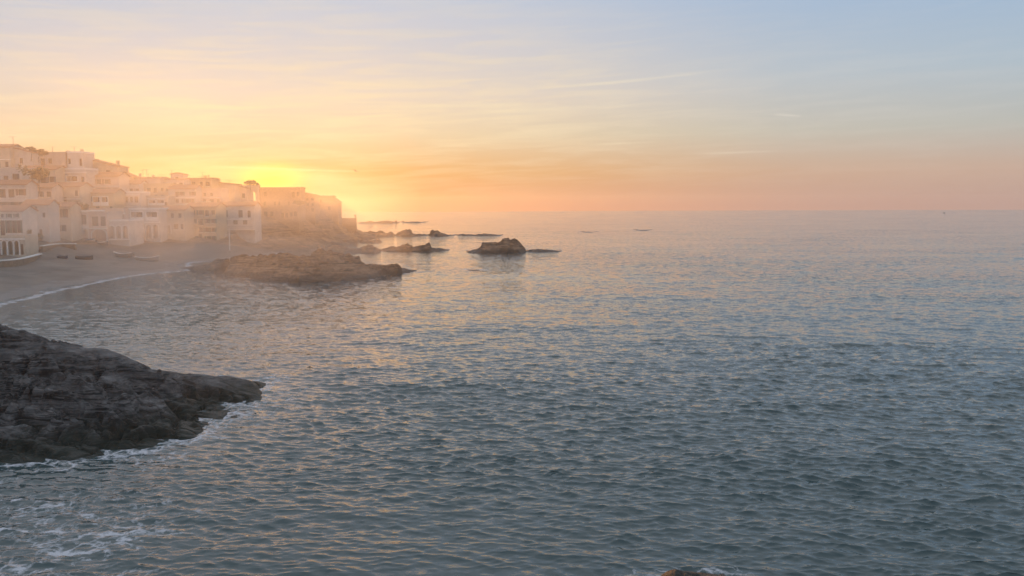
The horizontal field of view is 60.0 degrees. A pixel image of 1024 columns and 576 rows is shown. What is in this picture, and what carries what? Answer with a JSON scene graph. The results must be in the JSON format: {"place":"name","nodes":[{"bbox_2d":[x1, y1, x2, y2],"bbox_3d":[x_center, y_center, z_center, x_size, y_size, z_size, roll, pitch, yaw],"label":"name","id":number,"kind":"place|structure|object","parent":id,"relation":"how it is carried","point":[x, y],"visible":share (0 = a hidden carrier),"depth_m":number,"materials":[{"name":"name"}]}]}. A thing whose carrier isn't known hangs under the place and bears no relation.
{"place":"outdoors","nodes":[
{"label":"outdoors","id":0,"kind":"place"},
{"bbox_2d":[38,151,49,155],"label":"bush","id":1,"kind":"object","parent":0,"point":[44,153],"visible":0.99,"depth_m":243.51,"materials":[{"name":"green plant"}]},
{"bbox_2d":[0,243,276,300],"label":"beach","id":2,"kind":"structure","parent":0,"point":[48,269],"depth_m":182.37,"materials":[{"name":"beige sand"}]},
{"bbox_2d":[0,253,41,266],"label":"beach wall","id":3,"kind":"structure","parent":2,"relation":"on","point":[18,261],"depth_m":165.93,"materials":[{"name":"stone"}]},
{"bbox_2d":[57,255,67,258],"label":"dinghy","id":4,"kind":"object","parent":2,"relation":"on","point":[63,257],"visible":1,"depth_m":183.90,"materials":[{"name":"brown paint"}]},
{"bbox_2d":[75,255,92,259],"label":"dinghy","id":5,"kind":"object","parent":2,"relation":"on","point":[85,257],"visible":1,"depth_m":185.43,"materials":[{"name":"paint"}]},
{"bbox_2d":[97,240,108,244],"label":"rowing boat","id":6,"kind":"object","parent":2,"relation":"on","point":[103,242],"visible":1,"depth_m":220.76,"materials":[{"name":"grey paint"}]},
{"bbox_2d":[113,251,134,256],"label":"rowing boat","id":7,"kind":"object","parent":2,"relation":"on","point":[117,254],"visible":0.98,"depth_m":199.80,"materials":[{"name":"grey paint"}]},
{"bbox_2d":[135,255,158,260],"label":"rowing boat","id":8,"kind":"object","parent":2,"relation":"on","point":[154,258],"visible":0.99,"depth_m":197.33,"materials":[{"name":"grey paint"}]},
{"bbox_2d":[0,209,377,258],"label":"hillside","id":9,"kind":"structure","parent":0,"point":[325,231],"depth_m":280.54,"materials":[{"name":"brown stone"}]},
{"bbox_2d":[0,144,25,167],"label":"gable house","id":10,"kind":"structure","parent":9,"relation":"on","point":[7,159],"depth_m":243.83,"materials":[{"name":"paint"}]},
{"bbox_2d":[0,168,37,182],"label":"back house","id":11,"kind":"structure","parent":9,"relation":"on","point":[10,174],"depth_m":230.26,"materials":[{"name":"grey paint"}]},
{"bbox_2d":[12,174,18,179],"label":"window","id":12,"kind":"structure","parent":11,"relation":"in","point":[15,176],"depth_m":230.42,"materials":[{"name":"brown wood"}]},
{"bbox_2d":[0,205,38,249],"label":"terrace house","id":13,"kind":"structure","parent":9,"relation":"on","point":[18,219],"depth_m":187.20,"materials":[{"name":"paint"}]},
{"bbox_2d":[0,221,4,234],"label":"window","id":14,"kind":"structure","parent":13,"relation":"in","point":[2,222],"depth_m":186.92,"materials":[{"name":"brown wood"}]},
{"bbox_2d":[7,221,9,232],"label":"window","id":15,"kind":"structure","parent":13,"relation":"in","point":[8,222],"depth_m":187.03,"materials":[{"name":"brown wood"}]},
{"bbox_2d":[12,221,14,232],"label":"window","id":16,"kind":"structure","parent":13,"relation":"in","point":[13,222],"depth_m":187.10,"materials":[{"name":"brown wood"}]},
{"bbox_2d":[17,221,20,232],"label":"window","id":17,"kind":"structure","parent":13,"relation":"in","point":[18,222],"depth_m":187.24,"materials":[{"name":"brown wood"}]},
{"bbox_2d":[0,179,38,204],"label":"white house","id":18,"kind":"structure","parent":9,"relation":"on","point":[15,192],"depth_m":213.30,"materials":[{"name":"paint"}]},
{"bbox_2d":[0,189,3,197],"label":"window","id":19,"kind":"structure","parent":18,"relation":"in","point":[1,190],"depth_m":212.95,"materials":[{"name":"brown wood"}]},
{"bbox_2d":[8,189,14,197],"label":"window","id":20,"kind":"structure","parent":18,"relation":"in","point":[10,191],"depth_m":213.21,"materials":[{"name":"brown wood"}]},
{"bbox_2d":[0,234,38,256],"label":"porch house","id":21,"kind":"structure","parent":9,"relation":"on","point":[19,245],"depth_m":179.74,"materials":[{"name":"beige paint"}]},
{"bbox_2d":[13,147,40,167],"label":"skyline house","id":22,"kind":"structure","parent":9,"relation":"on","point":[22,155],"depth_m":245.74,"materials":[{"name":"paint"}]},
{"bbox_2d":[25,146,35,160],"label":"pine tree","id":23,"kind":"object","parent":9,"relation":"on","point":[31,148],"visible":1,"depth_m":240.73,"materials":[{"name":"green plant"}]},
{"bbox_2d":[16,164,49,193],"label":"broad tree","id":24,"kind":"object","parent":9,"relation":"on","point":[39,173],"visible":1,"depth_m":217.82,"materials":[{"name":"green plant"}]},
{"bbox_2d":[32,149,43,161],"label":"pine tree","id":25,"kind":"object","parent":9,"relation":"on","point":[39,151],"visible":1,"depth_m":241.32,"materials":[{"name":"green plant"}]},
{"bbox_2d":[20,199,60,241],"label":"tall house","id":26,"kind":"structure","parent":9,"relation":"on","point":[48,222],"depth_m":205.22,"materials":[{"name":"paint"}]},
{"bbox_2d":[26,165,65,182],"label":"back house","id":27,"kind":"structure","parent":9,"relation":"on","point":[57,173],"depth_m":239.27,"materials":[{"name":"paint"}]},
{"bbox_2d":[37,183,64,201],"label":"pink house","id":28,"kind":"structure","parent":9,"relation":"on","point":[51,191],"depth_m":227.94,"materials":[{"name":"paint"}]},
{"bbox_2d":[40,147,66,166],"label":"skyline house","id":29,"kind":"structure","parent":9,"relation":"on","point":[54,158],"depth_m":249.68,"materials":[{"name":"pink paint"}]},
{"bbox_2d":[40,243,76,251],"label":"retaining wall","id":30,"kind":"structure","parent":9,"relation":"on","point":[45,248],"depth_m":202.40,"materials":[{"name":"stone"}]},
{"bbox_2d":[59,202,82,241],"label":"cream house","id":31,"kind":"structure","parent":9,"relation":"on","point":[70,217],"depth_m":216.05,"materials":[{"name":"paint"}]},
{"bbox_2d":[62,209,65,217],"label":"window","id":32,"kind":"structure","parent":31,"relation":"in","point":[63,210],"depth_m":215.46,"materials":[{"name":"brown wood"}]},
{"bbox_2d":[55,182,93,207],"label":"cream house","id":33,"kind":"structure","parent":9,"relation":"on","point":[78,192],"depth_m":234.98,"materials":[{"name":"paint"}]},
{"bbox_2d":[65,149,94,167],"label":"twin chimney house","id":34,"kind":"structure","parent":9,"relation":"on","point":[81,158],"depth_m":249.86,"materials":[{"name":"white paint"}]},
{"bbox_2d":[64,168,98,188],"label":"back house","id":35,"kind":"structure","parent":9,"relation":"on","point":[80,175],"depth_m":243.27,"materials":[{"name":"white paint"}]},
{"bbox_2d":[79,202,89,209],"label":"broad tree","id":36,"kind":"object","parent":9,"relation":"on","point":[85,207],"visible":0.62,"depth_m":225.52,"materials":[{"name":"green plant"}]},
{"bbox_2d":[81,210,104,238],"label":"arcaded house","id":37,"kind":"structure","parent":9,"relation":"on","point":[85,224],"depth_m":222.50,"materials":[{"name":"white paint"}]},
{"bbox_2d":[81,215,85,224],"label":"window","id":38,"kind":"structure","parent":37,"relation":"in","point":[83,216],"depth_m":222.46,"materials":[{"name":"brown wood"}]},
{"bbox_2d":[88,211,122,244],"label":"wide arch house","id":39,"kind":"structure","parent":9,"relation":"on","point":[99,228],"depth_m":222.59,"materials":[{"name":"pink paint"}]},
{"bbox_2d":[92,217,97,225],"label":"window","id":40,"kind":"structure","parent":39,"relation":"in","point":[94,219],"depth_m":222.51,"materials":[{"name":"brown wood"}]},
{"bbox_2d":[100,217,105,225],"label":"window","id":41,"kind":"structure","parent":39,"relation":"in","point":[103,220],"depth_m":222.51,"materials":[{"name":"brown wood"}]},
{"bbox_2d":[86,208,128,218],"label":"long ledge house","id":42,"kind":"structure","parent":9,"relation":"on","point":[125,213],"depth_m":231.97,"materials":[{"name":"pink paint"}]},
{"bbox_2d":[91,188,125,207],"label":"loggia house","id":43,"kind":"structure","parent":9,"relation":"on","point":[109,198],"depth_m":241.24,"materials":[{"name":"paint"}]},
{"bbox_2d":[93,159,129,171],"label":"long roof house","id":44,"kind":"structure","parent":9,"relation":"on","point":[102,166],"depth_m":255.89,"materials":[{"name":"paint"}]},
{"bbox_2d":[95,172,130,190],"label":"back house","id":45,"kind":"structure","parent":9,"relation":"on","point":[103,180],"depth_m":248.42,"materials":[{"name":"paint"}]},
{"bbox_2d":[109,219,143,246],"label":"triple arch house","id":46,"kind":"structure","parent":9,"relation":"on","point":[128,232],"depth_m":224.67,"materials":[{"name":"white paint"}]},
{"bbox_2d":[116,160,138,179],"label":"skyline house","id":47,"kind":"structure","parent":9,"relation":"on","point":[127,172],"depth_m":259.89,"materials":[{"name":"paint"}]},
{"bbox_2d":[124,191,149,207],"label":"building","id":48,"kind":"structure","parent":9,"relation":"on","point":[135,199],"depth_m":247.87,"materials":[{"name":"white paint"}]},
{"bbox_2d":[129,180,148,190],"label":"back house","id":49,"kind":"structure","parent":9,"relation":"on","point":[136,185],"depth_m":255.61,"materials":[{"name":"paint"}]},
{"bbox_2d":[128,208,169,242],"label":"great arch house","id":50,"kind":"structure","parent":9,"relation":"on","point":[156,228],"depth_m":234.80,"materials":[{"name":"white paint"}]},
{"bbox_2d":[134,169,170,182],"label":"skyline house","id":51,"kind":"structure","parent":9,"relation":"on","point":[152,179],"depth_m":262.14,"materials":[{"name":"paint"}]},
{"bbox_2d":[146,195,175,207],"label":"flat roof house","id":52,"kind":"structure","parent":9,"relation":"on","point":[156,201],"depth_m":251.81,"materials":[{"name":"beige paint"}]},
{"bbox_2d":[143,183,179,195],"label":"back house","id":53,"kind":"structure","parent":9,"relation":"on","point":[157,189],"depth_m":258.41,"materials":[{"name":"paint"}]},
{"bbox_2d":[158,170,191,184],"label":"skyline house","id":54,"kind":"structure","parent":9,"relation":"on","point":[183,181],"depth_m":265.21,"materials":[{"name":"paint"}]},
{"bbox_2d":[169,172,188,178],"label":"roof tower","id":55,"kind":"structure","parent":54,"relation":"on","point":[178,175],"depth_m":268.99,"materials":[{"name":"paint"}]},
{"bbox_2d":[161,205,194,240],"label":"building","id":56,"kind":"structure","parent":9,"relation":"on","point":[180,220],"depth_m":239.70,"materials":[{"name":"paint"}]},
{"bbox_2d":[167,185,202,204],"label":"grey house","id":57,"kind":"structure","parent":9,"relation":"on","point":[185,194],"depth_m":256.70,"materials":[{"name":"paint"}]},
{"bbox_2d":[188,172,218,187],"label":"skyline house","id":58,"kind":"structure","parent":9,"relation":"on","point":[208,182],"depth_m":271.30,"materials":[{"name":"paint"}]},
{"bbox_2d":[186,202,227,239],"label":"shuttered house","id":59,"kind":"structure","parent":9,"relation":"on","point":[210,220],"depth_m":246.50,"materials":[{"name":"paint"}]},
{"bbox_2d":[201,188,228,201],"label":"pink house","id":60,"kind":"structure","parent":9,"relation":"on","point":[215,194],"depth_m":262.64,"materials":[{"name":"paint"}]},
{"bbox_2d":[219,179,241,200],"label":"skyline house","id":61,"kind":"structure","parent":9,"relation":"on","point":[234,191],"depth_m":280.49,"materials":[{"name":"paint"}]},
{"bbox_2d":[222,201,261,242],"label":"balcony house","id":62,"kind":"structure","parent":9,"relation":"on","point":[243,220],"depth_m":257.44,"materials":[{"name":"paint"}]},
{"bbox_2d":[238,210,242,217],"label":"window","id":63,"kind":"structure","parent":62,"relation":"in","point":[240,212],"depth_m":257.24,"materials":[{"name":"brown wood"}]},
{"bbox_2d":[240,185,253,200],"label":"skyline house","id":64,"kind":"structure","parent":9,"relation":"on","point":[246,194],"depth_m":286.58,"materials":[{"name":"paint"}]},
{"bbox_2d":[244,180,258,191],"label":"broad tree","id":65,"kind":"object","parent":9,"relation":"on","point":[251,182],"visible":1,"depth_m":284.69,"materials":[{"name":"green plant"}]},
{"bbox_2d":[246,185,259,201],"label":"see through arch","id":66,"kind":"structure","parent":9,"relation":"on","point":[255,188],"depth_m":290.27,"materials":[{"name":"beige paint"}]},
{"bbox_2d":[259,184,305,219],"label":"long skyline house","id":67,"kind":"structure","parent":9,"relation":"on","point":[278,195],"depth_m":303.44,"materials":[{"name":"paint"}]},
{"bbox_2d":[262,205,303,233],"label":"cliff house","id":68,"kind":"structure","parent":9,"relation":"on","point":[291,216],"depth_m":285.11,"materials":[{"name":"paint"}]},
{"bbox_2d":[293,200,306,204],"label":"bush","id":69,"kind":"object","parent":9,"relation":"on","point":[299,202],"visible":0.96,"depth_m":294.44,"materials":[{"name":"green plant"}]},
{"bbox_2d":[305,192,319,225],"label":"stepped house","id":70,"kind":"structure","parent":9,"relation":"on","point":[312,209],"depth_m":312.94,"materials":[{"name":"paint"}]},
{"bbox_2d":[319,195,336,220],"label":"end house","id":71,"kind":"structure","parent":9,"relation":"on","point":[325,205],"depth_m":324.63,"materials":[{"name":"paint"}]},
{"bbox_2d":[332,197,341,227],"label":"lean to","id":72,"kind":"object","parent":9,"relation":"on","point":[337,210],"visible":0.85,"depth_m":326.14,"materials":[{"name":"paint"}]},
{"bbox_2d":[342,218,356,232],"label":"headland wall","id":73,"kind":"structure","parent":9,"relation":"on","point":[350,224],"depth_m":349.15,"materials":[{"name":"stone"}]},
{"bbox_2d":[0,210,1023,575],"bbox_3d":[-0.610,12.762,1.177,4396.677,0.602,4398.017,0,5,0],"label":"sea","id":74,"kind":"structure","parent":0,"point":[788,392],"depth_m":56.33,"materials":[{"name":"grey liquid"}]},
{"bbox_2d":[0,324,265,463],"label":"shore rock","id":75,"kind":"object","parent":74,"relation":"in","point":[61,400],"visible":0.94,"depth_m":52.34,"materials":[{"name":"grey stone"}]},
{"bbox_2d":[180,248,416,282],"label":"jagged rock","id":76,"kind":"object","parent":74,"relation":"in","point":[322,265],"visible":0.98,"depth_m":161.51,"materials":[{"name":"brown stone"}]},
{"bbox_2d":[325,244,380,252],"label":"islet rock","id":77,"kind":"object","parent":74,"relation":"in","point":[367,248],"visible":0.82,"depth_m":250.53,"materials":[{"name":"brown stone"}]},
{"bbox_2d":[359,239,381,242],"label":"islet rock","id":78,"kind":"object","parent":74,"relation":"in","point":[370,241],"visible":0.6,"depth_m":317.82,"materials":[{"name":"brown stone"}]},
{"bbox_2d":[358,220,399,222],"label":"islet rock","id":79,"kind":"object","parent":74,"relation":"in","point":[387,221],"visible":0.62,"depth_m":689.82,"materials":[{"name":"brown stone"}]},
{"bbox_2d":[367,230,395,236],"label":"islet rock","id":80,"kind":"object","parent":74,"relation":"in","point":[379,233],"visible":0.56,"depth_m":385.18,"materials":[{"name":"brown stone"}]},
{"bbox_2d":[395,229,426,235],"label":"islet rock","id":81,"kind":"object","parent":74,"relation":"in","point":[406,232],"visible":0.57,"depth_m":389.31,"materials":[{"name":"brown stone"}]},
{"bbox_2d":[380,243,449,251],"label":"islet rock","id":82,"kind":"object","parent":74,"relation":"in","point":[427,247],"visible":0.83,"depth_m":256.03,"materials":[{"name":"brown stone"}]},
{"bbox_2d":[427,230,453,235],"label":"islet rock","id":83,"kind":"object","parent":74,"relation":"in","point":[435,233],"visible":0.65,"depth_m":387.77,"materials":[{"name":"brown stone"}]},
{"bbox_2d":[454,233,502,235],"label":"reef","id":84,"kind":"object","parent":74,"relation":"in","point":[484,234],"visible":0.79,"depth_m":388.21},
{"bbox_2d":[466,238,526,252],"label":"domed islet","id":85,"kind":"object","parent":74,"relation":"in","point":[508,245],"visible":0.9,"depth_m":245.66,"materials":[{"name":"stone"}]},
{"bbox_2d":[526,249,560,251],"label":"reef","id":86,"kind":"object","parent":74,"relation":"in","point":[539,250],"visible":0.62,"depth_m":249.13},
{"bbox_2d":[661,569,725,575],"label":"wet rock","id":87,"kind":"object","parent":74,"relation":"in","point":[674,572],"visible":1,"depth_m":30.24,"materials":[{"name":"stone"}]},
{"bbox_2d":[0,0,1023,211],"label":"sky","id":88,"kind":"structure","parent":0,"point":[436,105],"materials":[{"name":"orange"}]}
]}

